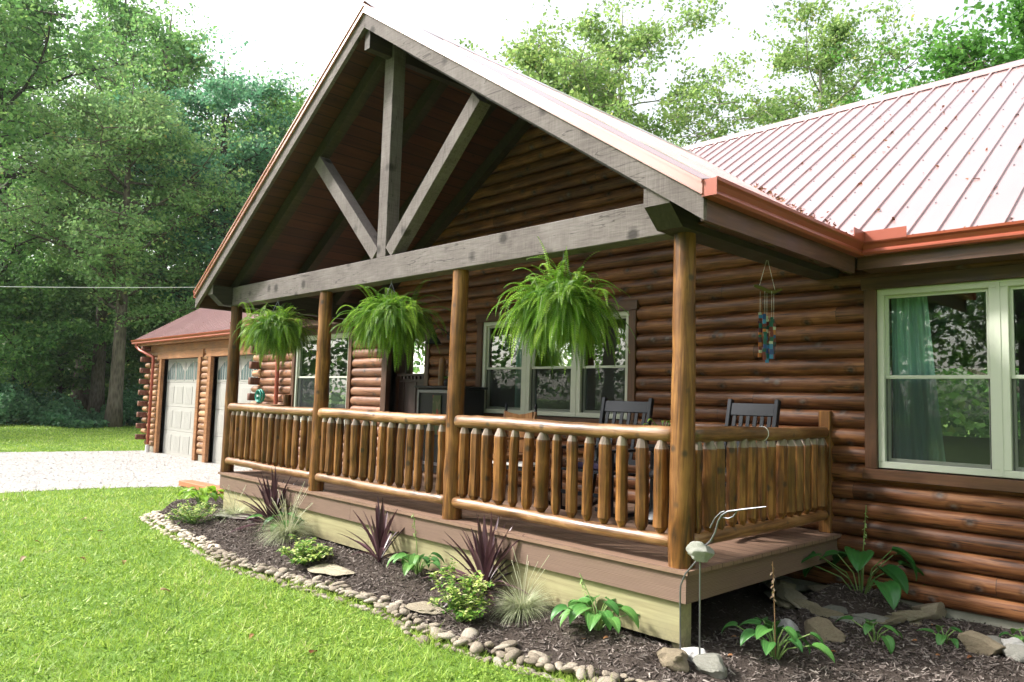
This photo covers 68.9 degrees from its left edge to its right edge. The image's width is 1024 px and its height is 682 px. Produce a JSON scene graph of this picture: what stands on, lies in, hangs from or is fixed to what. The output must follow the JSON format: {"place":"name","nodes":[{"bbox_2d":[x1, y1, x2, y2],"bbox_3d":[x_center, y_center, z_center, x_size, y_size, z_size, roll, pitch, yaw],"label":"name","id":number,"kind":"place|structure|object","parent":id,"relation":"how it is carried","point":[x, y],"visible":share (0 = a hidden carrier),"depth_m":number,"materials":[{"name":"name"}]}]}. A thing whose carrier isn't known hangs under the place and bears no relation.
{"place":"outdoors","nodes":[
{"label":"outdoors","id":0,"kind":"place"},
{"bbox_2d":[0,450,248,492],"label":"driveway","id":1,"kind":"structure","parent":0,"point":[169,476],"depth_m":15.44,"materials":[{"name":"grey stone"}]},
{"bbox_2d":[178,480,223,494],"bbox_3d":[-5.245,2.494,12.750,1.602,0.100,0.240,-3,-6,44],"label":"loose plank","id":2,"kind":"object","parent":1,"relation":"on","point":[190,483],"visible":0.6,"depth_m":12.84,"materials":[{"name":"orange wood"}]},
{"bbox_2d":[0,421,1019,681],"bbox_3d":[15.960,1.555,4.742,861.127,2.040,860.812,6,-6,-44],"label":"lawn","id":3,"kind":"structure","parent":0,"point":[68,649],"depth_m":5.63,"materials":[{"name":"green plant"}]},
{"bbox_2d":[0,372,148,428],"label":"undergrowth","id":4,"kind":"object","parent":3,"relation":"on","point":[24,405],"visible":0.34,"depth_m":32.75,"materials":[{"name":"green plant"}]},
{"bbox_2d":[0,54,279,427],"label":"deciduous tree","id":5,"kind":"object","parent":3,"relation":"on","point":[139,118],"visible":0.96,"depth_m":32.83,"materials":[{"name":"green plant"}]},
{"bbox_2d":[140,510,221,551],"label":"edging pebbles","id":6,"kind":"object","parent":3,"relation":"on","point":[168,524],"visible":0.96,"depth_m":8.70,"materials":[{"name":"beige stone"}]},
{"bbox_2d":[430,627,442,641],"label":"edging pebble","id":7,"kind":"object","parent":3,"relation":"on","point":[434,630],"visible":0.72,"depth_m":5.20,"materials":[{"name":"stone"}]},
{"bbox_2d":[453,639,467,646],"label":"edging pebble","id":8,"kind":"object","parent":3,"relation":"on","point":[461,642],"visible":0.97,"depth_m":5.01,"materials":[{"name":"stone"}]},
{"bbox_2d":[469,642,483,653],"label":"edging pebble","id":9,"kind":"object","parent":3,"relation":"on","point":[477,647],"visible":1,"depth_m":4.91,"materials":[{"name":"beige stone"}]},
{"bbox_2d":[503,649,520,662],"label":"edging pebble","id":10,"kind":"object","parent":3,"relation":"on","point":[513,654],"visible":0.94,"depth_m":4.79,"materials":[{"name":"beige stone"}]},
{"bbox_2d":[11,152,1020,438],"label":"woods","id":11,"kind":"object","parent":3,"relation":"on","point":[961,402],"visible":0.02,"depth_m":43.84,"materials":[{"name":"green plant"}]},
{"bbox_2d":[454,2,659,128],"bbox_3d":[0.667,-4.190,27.802,10.740,16.570,12.183,6,-6,-44],"label":"deciduous tree","id":12,"kind":"object","parent":3,"relation":"on","point":[530,58],"visible":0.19,"depth_m":25.55,"materials":[{"name":"green plant"}]},
{"bbox_2d":[131,1,1023,648],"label":"log house","id":13,"kind":"structure","parent":3,"relation":"on","point":[409,157],"depth_m":7.12,"materials":[{"name":"brown wood"}]},
{"bbox_2d":[0,286,194,287],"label":"overhead cable","id":14,"kind":"object","parent":13,"relation":"attached to","point":[107,287],"visible":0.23,"depth_m":25.45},
{"bbox_2d":[162,358,197,458],"bbox_3d":[-8.547,1.724,19.423,0.052,2.533,2.490,6,-6,-44],"label":"garage door","id":15,"kind":"structure","parent":13,"relation":"in","point":[182,373],"depth_m":19.52,"materials":[{"name":"white metal"}]},
{"bbox_2d":[212,355,258,469],"bbox_3d":[-6.242,1.602,17.057,0.052,2.533,2.540,6,-6,-44],"label":"garage door","id":16,"kind":"structure","parent":13,"relation":"in","point":[244,371],"depth_m":17.64,"materials":[{"name":"white metal"}]},
{"bbox_2d":[255,389,266,402],"bbox_3d":[-4.776,1.050,14.260,0.200,0.274,0.270,6,-6,-44],"label":"garden hose","id":17,"kind":"object","parent":13,"relation":"hanging from","point":[259,394],"visible":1,"depth_m":14.19,"materials":[{"name":"teal rubber"}]},
{"bbox_2d":[231,299,317,372],"bbox_3d":[-2.870,-0.064,9.251,1.108,0.925,1.019,6,-6,-44],"label":"hanging fern","id":18,"kind":"object","parent":13,"relation":"hanging from","point":[280,334],"visible":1,"depth_m":9.06,"materials":[{"name":"plant"}]},
{"bbox_2d":[290,326,354,430],"bbox_3d":[-3.306,0.656,12.960,0.140,1.745,2.040,6,-6,-44],"label":"window","id":19,"kind":"structure","parent":13,"relation":"in","point":[340,395],"depth_m":12.72,"materials":[{"name":"white plastic"}]},
{"bbox_2d":[329,280,449,369],"bbox_3d":[-1.175,-0.178,7.530,1.086,0.992,1.089,-1,-5,32],"label":"hanging fern","id":20,"kind":"object","parent":13,"relation":"hanging from","point":[392,320],"visible":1,"depth_m":7.34,"materials":[{"name":"plant"}]},
{"bbox_2d":[379,316,433,472],"bbox_3d":[-1.531,0.798,11.231,0.285,2.250,1.220,6,-6,-44],"label":"entry door","id":21,"kind":"structure","parent":13,"relation":"in","point":[405,401],"depth_m":11.47,"materials":[{"name":"paint"}]},
{"bbox_2d":[425,327,449,343],"bbox_3d":[-1.023,-0.071,10.456,0.382,0.232,0.229,3,-5,-20],"label":"wall lamp","id":22,"kind":"object","parent":13,"relation":"attached to","point":[431,340],"visible":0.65,"depth_m":10.39,"materials":[{"name":"black metal"}]},
{"bbox_2d":[414,385,487,475],"bbox_3d":[-0.838,1.220,9.888,0.520,1.235,0.920,6,-6,-44],"label":"porch cabinet","id":23,"kind":"object","parent":13,"relation":"on","point":[431,399],"visible":0.23,"depth_m":9.73,"materials":[{"name":"black metal"}]},
{"bbox_2d":[438,357,445,385],"bbox_3d":[-0.945,0.411,10.090,0.100,0.400,0.098,6,-6,-44],"label":"carved log","id":24,"kind":"object","parent":23,"relation":"on","point":[442,370],"visible":0.86,"depth_m":10.05,"materials":[{"name":"brown wood"}]},
{"bbox_2d":[479,459,534,501],"bbox_3d":[-0.006,1.495,7.946,0.741,0.418,0.340,-3,-6,43],"label":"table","id":25,"kind":"object","parent":13,"relation":"on","point":[519,465],"visible":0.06,"depth_m":7.76,"materials":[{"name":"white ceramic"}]},
{"bbox_2d":[493,403,537,491],"bbox_3d":[-0.079,1.168,8.213,0.480,0.977,0.554,-2,-6,40],"label":"wooden rocker","id":26,"kind":"object","parent":13,"relation":"on","point":[531,415],"visible":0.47,"depth_m":8.32,"materials":[{"name":"brown wood"}]},
{"bbox_2d":[475,300,640,424],"bbox_3d":[0.465,0.305,9.108,0.140,1.410,2.660,6,-6,-44],"label":"window","id":27,"kind":"structure","parent":13,"relation":"in","point":[577,393],"depth_m":9.03,"materials":[{"name":"white plastic"}]},
{"bbox_2d":[486,236,635,377],"bbox_3d":[0.380,-0.266,5.857,1.146,1.136,1.049,2,-5,1],"label":"hanging fern","id":28,"kind":"object","parent":13,"relation":"hanging from","point":[559,310],"visible":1,"depth_m":5.63,"materials":[{"name":"plant"}]},
{"bbox_2d":[548,397,653,517],"bbox_3d":[0.912,1.102,7.244,0.690,1.122,1.060,-3,-6,43],"label":"rocking chair","id":29,"kind":"object","parent":13,"relation":"on","point":[623,407],"visible":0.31,"depth_m":7.41,"materials":[{"name":"black paint"}]},
{"bbox_2d":[578,461,615,470],"bbox_3d":[0.836,1.199,7.160,0.330,0.065,0.320,6,-6,-44],"label":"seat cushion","id":30,"kind":"object","parent":29,"relation":"on","point":[595,466],"visible":0.18,"depth_m":7.09,"materials":[{"name":"fabric"}]},
{"bbox_2d":[668,399,786,535],"bbox_3d":[1.897,1.064,6.463,1.060,1.132,0.600,6,-6,-41],"label":"rocking chair","id":31,"kind":"object","parent":13,"relation":"on","point":[754,410],"visible":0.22,"depth_m":6.70,"materials":[{"name":"black paint"}]},
{"bbox_2d":[754,260,781,362],"bbox_3d":[2.023,-0.236,5.904,0.226,0.817,0.038,2,-5,0],"label":"wind chime","id":32,"kind":"object","parent":13,"relation":"hanging from","point":[771,343],"visible":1,"depth_m":5.89,"materials":[{"name":"teal glass"}]},
{"bbox_2d":[754,72,1022,234],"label":"roof leaf litter","id":33,"kind":"object","parent":13,"relation":"on","point":[779,198],"visible":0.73,"depth_m":8.30,"materials":[{"name":"brown plant"}]},
{"bbox_2d":[861,263,1023,492],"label":"window","id":34,"kind":"structure","parent":13,"relation":"in","point":[999,283],"depth_m":5.92,"materials":[{"name":"white plastic"}]},
{"bbox_2d":[160,496,1023,681],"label":"mulch bed","id":35,"kind":"object","parent":3,"relation":"on","point":[728,600],"visible":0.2,"depth_m":5.27,"materials":[{"name":"brown wood"}]},
{"bbox_2d":[164,500,221,523],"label":"variegated shrub","id":36,"kind":"object","parent":35,"relation":"on","point":[194,517],"visible":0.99,"depth_m":9.22,"materials":[{"name":"green plant"}]},
{"bbox_2d":[178,485,223,505],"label":"hosta","id":37,"kind":"object","parent":35,"relation":"on","point":[204,496],"visible":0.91,"depth_m":10.26,"materials":[{"name":"green plant"}]},
{"bbox_2d":[211,486,253,521],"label":"ornamental grass","id":38,"kind":"object","parent":35,"relation":"on","point":[230,512],"depth_m":9.28,"materials":[{"name":"plant"}]},
{"bbox_2d":[214,512,254,518],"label":"stepping stone","id":39,"kind":"object","parent":35,"relation":"on","point":[227,516],"visible":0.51,"depth_m":9.15,"materials":[{"name":"grey stone"}]},
{"bbox_2d":[223,467,297,535],"bbox_3d":[-2.785,1.937,8.636,0.901,0.936,1.062,-1,-5,26],"label":"cordyline","id":40,"kind":"object","parent":35,"relation":"on","point":[268,493],"visible":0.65,"depth_m":8.57,"materials":[{"name":"purple plant"}]},
{"bbox_2d":[247,511,303,531],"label":"hosta","id":41,"kind":"object","parent":35,"relation":"on","point":[267,519],"visible":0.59,"depth_m":8.27,"materials":[{"name":"green plant"}]},
{"bbox_2d":[249,482,320,545],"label":"ornamental grass","id":42,"kind":"object","parent":35,"relation":"on","point":[280,530],"depth_m":8.07,"materials":[{"name":"green plant"}]},
{"bbox_2d":[277,534,333,564],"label":"variegated shrub","id":43,"kind":"object","parent":35,"relation":"on","point":[309,553],"visible":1,"depth_m":7.13,"materials":[{"name":"green plant"}]},
{"bbox_2d":[307,563,354,575],"bbox_3d":[-1.669,2.114,6.894,0.539,0.046,0.364,-1,-6,34],"label":"stepping stone","id":44,"kind":"object","parent":35,"relation":"on","point":[332,569],"visible":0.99,"depth_m":6.83,"materials":[{"name":"stone"}]},
{"bbox_2d":[338,498,408,562],"bbox_3d":[-1.282,1.785,7.017,0.774,0.654,0.931,6,-6,-44],"label":"cordyline","id":45,"kind":"object","parent":35,"relation":"on","point":[381,541],"visible":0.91,"depth_m":7.00,"materials":[{"name":"purple plant"}]},
{"bbox_2d":[387,514,444,575],"bbox_3d":[-0.810,1.792,6.501,0.555,0.525,0.528,2,-5,3],"label":"hosta","id":46,"kind":"object","parent":35,"relation":"on","point":[413,560],"visible":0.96,"depth_m":6.48,"materials":[{"name":"green plant"}]},
{"bbox_2d":[405,601,445,614],"bbox_3d":[-0.659,2.078,5.803,0.374,0.041,0.272,-1,-6,34],"label":"stepping stone","id":47,"kind":"object","parent":35,"relation":"on","point":[424,607],"visible":0.84,"depth_m":5.76,"materials":[{"name":"beige stone"}]},
{"bbox_2d":[438,632,455,639],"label":"edging pebble","id":48,"kind":"object","parent":35,"relation":"on","point":[446,635],"visible":0.93,"depth_m":5.12,"materials":[{"name":"stone"}]},
{"bbox_2d":[426,558,493,621],"bbox_3d":[-0.354,1.868,5.505,0.530,0.420,0.439,-1,-6,32],"label":"variegated shrub","id":49,"kind":"object","parent":35,"relation":"on","point":[463,614],"visible":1,"depth_m":5.48,"materials":[{"name":"green plant"}]},
{"bbox_2d":[461,628,478,637],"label":"edging pebble","id":50,"kind":"object","parent":35,"relation":"on","point":[468,632],"visible":0.73,"depth_m":5.19,"materials":[{"name":"beige stone"}]},
{"bbox_2d":[424,512,527,606],"bbox_3d":[-0.180,1.831,6.003,0.919,0.906,0.989,4,-5,-28],"label":"cordyline","id":51,"kind":"object","parent":35,"relation":"on","point":[484,556],"visible":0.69,"depth_m":5.96,"materials":[{"name":"purple plant"}]},
{"bbox_2d":[487,546,560,626],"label":"ornamental grass","id":52,"kind":"object","parent":35,"relation":"on","point":[522,605],"depth_m":5.53,"materials":[{"name":"green plant"}]},
{"bbox_2d":[544,663,554,671],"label":"edging pebble","id":53,"kind":"object","parent":35,"relation":"on","point":[548,667],"visible":1,"depth_m":4.56,"materials":[{"name":"stone"}]},
{"bbox_2d":[576,668,586,680],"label":"edging pebble","id":54,"kind":"object","parent":35,"relation":"on","point":[580,672],"visible":0.96,"depth_m":4.46,"materials":[{"name":"beige stone"}]},
{"bbox_2d":[586,665,594,679],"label":"edging pebble","id":55,"kind":"object","parent":35,"relation":"on","point":[590,672],"visible":0.91,"depth_m":4.51,"materials":[{"name":"beige stone"}]},
{"bbox_2d":[551,573,639,633],"bbox_3d":[0.641,1.828,5.184,0.627,0.366,0.635,0,-5,22],"label":"hosta","id":56,"kind":"object","parent":35,"relation":"on","point":[574,609],"visible":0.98,"depth_m":5.06,"materials":[{"name":"green plant"}]},
{"bbox_2d":[597,676,616,681],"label":"edging pebble","id":57,"kind":"object","parent":35,"relation":"on","point":[606,679],"visible":0.98,"depth_m":4.42,"materials":[{"name":"stone"}]},
{"bbox_2d":[656,647,688,672],"bbox_3d":[1.007,2.007,4.670,0.194,0.155,0.202,1,-5,8],"label":"fieldstone","id":58,"kind":"object","parent":35,"relation":"on","point":[674,659],"visible":0.88,"depth_m":4.61,"materials":[{"name":"beige stone"}]},
{"bbox_2d":[681,647,705,662],"bbox_3d":[1.155,2.009,4.760,0.112,0.120,0.226,5,-6,-34],"label":"fieldstone","id":59,"kind":"object","parent":35,"relation":"on","point":[692,652],"visible":0.43,"depth_m":4.73,"materials":[{"name":"white stone"}]},
{"bbox_2d":[693,653,727,679],"bbox_3d":[1.225,2.013,4.611,0.172,0.177,0.238,6,-6,-44],"label":"fieldstone","id":60,"kind":"object","parent":35,"relation":"on","point":[712,664],"visible":0.93,"depth_m":4.55,"materials":[{"name":"grey stone"}]},
{"bbox_2d":[679,506,766,654],"bbox_3d":[1.279,1.526,4.561,0.020,1.090,0.588,6,-6,-44],"label":"garden sculpture","id":61,"kind":"object","parent":35,"relation":"on","point":[712,537],"visible":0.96,"depth_m":4.64,"materials":[{"name":"metal"}]},
{"bbox_2d":[686,541,714,561],"bbox_3d":[1.177,1.318,4.681,0.132,0.130,0.176,6,-6,-44],"label":"balanced stone","id":62,"kind":"object","parent":61,"relation":"on","point":[698,551],"visible":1,"depth_m":4.64,"materials":[{"name":"white stone"}]},
{"bbox_2d":[763,590,775,600],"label":"ring stone","id":63,"kind":"object","parent":35,"relation":"on","point":[768,593],"visible":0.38,"depth_m":6.33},
{"bbox_2d":[766,579,795,593],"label":"ring stone","id":64,"kind":"object","parent":63,"relation":"on","point":[780,583],"visible":0.56,"depth_m":6.39,"materials":[{"name":"stone"}]},
{"bbox_2d":[721,561,834,662],"bbox_3d":[1.718,1.742,4.789,0.525,0.624,0.666,3,-5,-17],"label":"hosta","id":65,"kind":"object","parent":35,"relation":"on","point":[769,627],"visible":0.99,"depth_m":4.76,"materials":[{"name":"green plant"}]},
{"bbox_2d":[775,595,795,608],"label":"ring stone","id":66,"kind":"object","parent":35,"relation":"on","point":[779,602],"visible":0.56,"depth_m":6.09,"materials":[{"name":"stone"}]},
{"bbox_2d":[778,618,799,630],"bbox_3d":[1.995,2.061,5.371,0.132,0.132,0.169,3,-5,-12],"label":"fieldstone","id":67,"kind":"object","parent":35,"relation":"on","point":[785,622],"visible":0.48,"depth_m":5.33,"materials":[{"name":"white stone"}]},
{"bbox_2d":[776,587,807,608],"bbox_3d":[2.316,2.116,6.180,0.242,0.086,0.457,0,1,0],"label":"ring stone","id":68,"kind":"object","parent":35,"relation":"on","point":[788,595],"visible":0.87,"depth_m":6.15,"materials":[{"name":"grey stone"}]},
{"bbox_2d":[795,585,811,590],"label":"ring stone","id":69,"kind":"object","parent":35,"relation":"on","point":[802,588],"visible":0.59,"depth_m":6.53,"materials":[{"name":"stone"}]},
{"bbox_2d":[793,599,820,609],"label":"ring stone","id":70,"kind":"object","parent":35,"relation":"on","point":[803,603],"visible":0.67,"depth_m":5.97,"materials":[{"name":"stone"}]},
{"bbox_2d":[807,584,832,592],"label":"ring stone","id":71,"kind":"object","parent":35,"relation":"on","point":[817,588],"visible":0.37,"depth_m":6.43,"materials":[{"name":"stone"}]},
{"bbox_2d":[804,616,845,642],"bbox_3d":[2.182,2.033,5.195,0.265,0.213,0.187,2,-5,-5],"label":"fieldstone","id":72,"kind":"object","parent":35,"relation":"on","point":[823,628],"visible":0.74,"depth_m":5.16,"materials":[{"name":"beige stone"}]},
{"bbox_2d":[808,606,844,617],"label":"ring stone","id":73,"kind":"object","parent":35,"relation":"on","point":[820,611],"visible":0.84,"depth_m":5.79,"materials":[{"name":"stone"}]},
{"bbox_2d":[823,604,847,613],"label":"ring stone","id":74,"kind":"object","parent":35,"relation":"on","point":[842,609],"visible":0.71,"depth_m":5.84,"materials":[{"name":"grey stone"}]},
{"bbox_2d":[789,505,924,609],"bbox_3d":[2.855,1.746,6.213,1.126,0.785,1.009,6,-6,-44],"label":"hosta","id":75,"kind":"object","parent":35,"relation":"on","point":[890,590],"visible":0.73,"depth_m":5.89,"materials":[{"name":"green plant"}]},
{"bbox_2d":[830,616,883,625],"bbox_3d":[2.625,2.116,5.641,0.418,0.036,0.132,6,3,15],"label":"ring stone","id":76,"kind":"object","parent":35,"relation":"on","point":[859,620],"visible":0.51,"depth_m":5.63,"materials":[{"name":"grey stone"}]},
{"bbox_2d":[835,615,901,653],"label":"hosta","id":77,"kind":"object","parent":35,"relation":"on","point":[869,625],"visible":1,"depth_m":5.11,"materials":[{"name":"green plant"}]},
{"bbox_2d":[852,613,900,624],"bbox_3d":[2.765,2.114,5.671,0.327,0.067,0.235,5,-7,-3],"label":"ring stone","id":78,"kind":"object","parent":35,"relation":"on","point":[870,616],"visible":0.63,"depth_m":5.65,"materials":[{"name":"grey stone"}]},
{"bbox_2d":[875,615,906,624],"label":"ring stone","id":79,"kind":"object","parent":35,"relation":"on","point":[894,619],"visible":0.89,"depth_m":5.58,"materials":[{"name":"stone"}]},
{"bbox_2d":[892,610,930,621],"bbox_3d":[3.078,2.115,5.752,0.290,0.101,0.228,5,-6,-33],"label":"ring stone","id":80,"kind":"object","parent":35,"relation":"on","point":[914,615],"visible":0.81,"depth_m":5.67,"materials":[{"name":"stone"}]},
{"bbox_2d":[911,602,946,619],"bbox_3d":[3.272,2.102,5.808,0.268,0.163,0.236,2,-5,-4],"label":"ring stone","id":81,"kind":"object","parent":35,"relation":"on","point":[936,610],"visible":0.77,"depth_m":5.73,"materials":[{"name":"beige stone"}]},
{"bbox_2d":[917,625,961,648],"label":"hosta","id":82,"kind":"object","parent":35,"relation":"on","point":[941,639],"visible":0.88,"depth_m":5.19,"materials":[{"name":"green plant"}]},
{"bbox_2d":[957,630,1005,655],"bbox_3d":[3.181,2.062,5.044,0.170,0.194,0.283,6,-6,-44],"label":"fieldstone","id":83,"kind":"object","parent":35,"relation":"on","point":[975,642],"visible":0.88,"depth_m":5.00,"materials":[{"name":"beige stone"}]},
{"bbox_2d":[999,628,1023,641],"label":"hosta","id":84,"kind":"object","parent":35,"relation":"on","point":[1014,630],"visible":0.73,"depth_m":5.26,"materials":[{"name":"green plant"}]},
{"bbox_2d":[1001,637,1023,645],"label":"fieldstone","id":85,"kind":"object","parent":35,"relation":"on","point":[1013,640],"visible":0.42,"depth_m":5.06,"materials":[{"name":"white stone"}]},
{"bbox_2d":[1002,643,1023,662],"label":"fieldstone","id":86,"kind":"object","parent":35,"relation":"on","point":[1015,652],"visible":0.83,"depth_m":4.88,"materials":[{"name":"grey stone"}]},
{"bbox_2d":[509,0,761,146],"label":"deciduous tree","id":87,"kind":"object","parent":3,"relation":"on","point":[622,50],"visible":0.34,"depth_m":28.28,"materials":[{"name":"green plant"}]},
{"bbox_2d":[630,0,938,146],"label":"deciduous tree","id":88,"kind":"object","parent":3,"relation":"on","point":[768,113],"visible":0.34,"depth_m":28.46,"materials":[{"name":"green plant"}]},
{"bbox_2d":[818,0,1023,398],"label":"maple tree","id":89,"kind":"object","parent":3,"relation":"on","point":[972,47],"visible":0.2,"depth_m":18.56,"materials":[{"name":"green plant"}]},
{"bbox_2d":[6,0,1022,418],"label":"sky","id":90,"kind":"structure","parent":0,"point":[307,32],"materials":[{"name":"white"}]},
{"bbox_2d":[648,444,669,521],"bbox_3d":[1.361,1.300,6.773,0.348,0.716,0.348,6,-6,-42],"label":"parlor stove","id":91,"kind":"object","parent":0,"point":[651,472],"visible":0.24,"depth_m":6.73,"materials":[{"name":"black metal"}]},
{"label":"forest floor","id":92,"kind":"structure","parent":0,"visible":0},
{"bbox_2d":[0,1,82,362],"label":"deciduous tree","id":93,"kind":"object","parent":92,"relation":"on","point":[5,193],"visible":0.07,"depth_m":49.74,"materials":[{"name":"green plant"}]},
{"bbox_2d":[0,238,95,367],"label":"deciduous tree","id":94,"kind":"object","parent":92,"relation":"on","point":[60,313],"visible":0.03,"depth_m":39.56,"materials":[{"name":"green plant"}]},
{"bbox_2d":[0,254,126,421],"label":"deciduous tree","id":95,"kind":"object","parent":92,"relation":"on","point":[29,356],"visible":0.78,"depth_m":33.61,"materials":[{"name":"green plant"}]},
{"bbox_2d":[0,251,155,400],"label":"deciduous tree","id":96,"kind":"object","parent":92,"relation":"on","point":[82,381],"visible":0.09,"depth_m":39.62,"materials":[{"name":"green plant"}]},
{"bbox_2d":[0,0,184,304],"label":"deciduous tree","id":97,"kind":"object","parent":92,"relation":"on","point":[23,17],"visible":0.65,"depth_m":33.47,"materials":[{"name":"green plant"}]},
{"bbox_2d":[6,256,182,406],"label":"woods","id":98,"kind":"object","parent":92,"relation":"on","point":[66,392],"visible":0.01,"depth_m":54.91,"materials":[{"name":"green plant"}]},
{"bbox_2d":[0,44,220,412],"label":"deciduous tree","id":99,"kind":"object","parent":92,"relation":"on","point":[96,401],"visible":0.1,"depth_m":37.45,"materials":[{"name":"green plant"}]},
{"bbox_2d":[0,0,230,410],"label":"deciduous tree","id":100,"kind":"object","parent":92,"relation":"on","point":[114,9],"visible":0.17,"depth_m":48.87,"materials":[{"name":"green plant"}]},
{"bbox_2d":[62,241,171,389],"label":"deciduous tree","id":101,"kind":"object","parent":92,"relation":"on","point":[108,360],"visible":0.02,"depth_m":45.86,"materials":[{"name":"green plant"}]},
{"bbox_2d":[67,262,194,390],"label":"deciduous tree","id":102,"kind":"object","parent":92,"relation":"on","point":[130,347],"visible":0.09,"depth_m":40.08,"materials":[{"name":"green plant"}]},
{"bbox_2d":[37,0,269,272],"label":"deciduous tree","id":103,"kind":"object","parent":92,"relation":"on","point":[171,65],"visible":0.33,"depth_m":44.08,"materials":[{"name":"green plant"}]},
{"bbox_2d":[70,28,298,316],"bbox_3d":[-15.402,-6.017,39.009,11.367,21.051,13.894,-1,-5,30],"label":"deciduous tree","id":104,"kind":"object","parent":92,"relation":"on","point":[227,95],"visible":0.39,"depth_m":37.44,"materials":[{"name":"green plant"}]},
{"bbox_2d":[142,112,258,320],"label":"deciduous tree","id":105,"kind":"object","parent":92,"relation":"on","point":[216,209],"visible":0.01,"depth_m":52.83,"materials":[{"name":"green plant"}]},
{"bbox_2d":[148,51,332,256],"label":"deciduous tree","id":106,"kind":"object","parent":92,"relation":"on","point":[293,107],"visible":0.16,"depth_m":40.19,"materials":[{"name":"green plant"}]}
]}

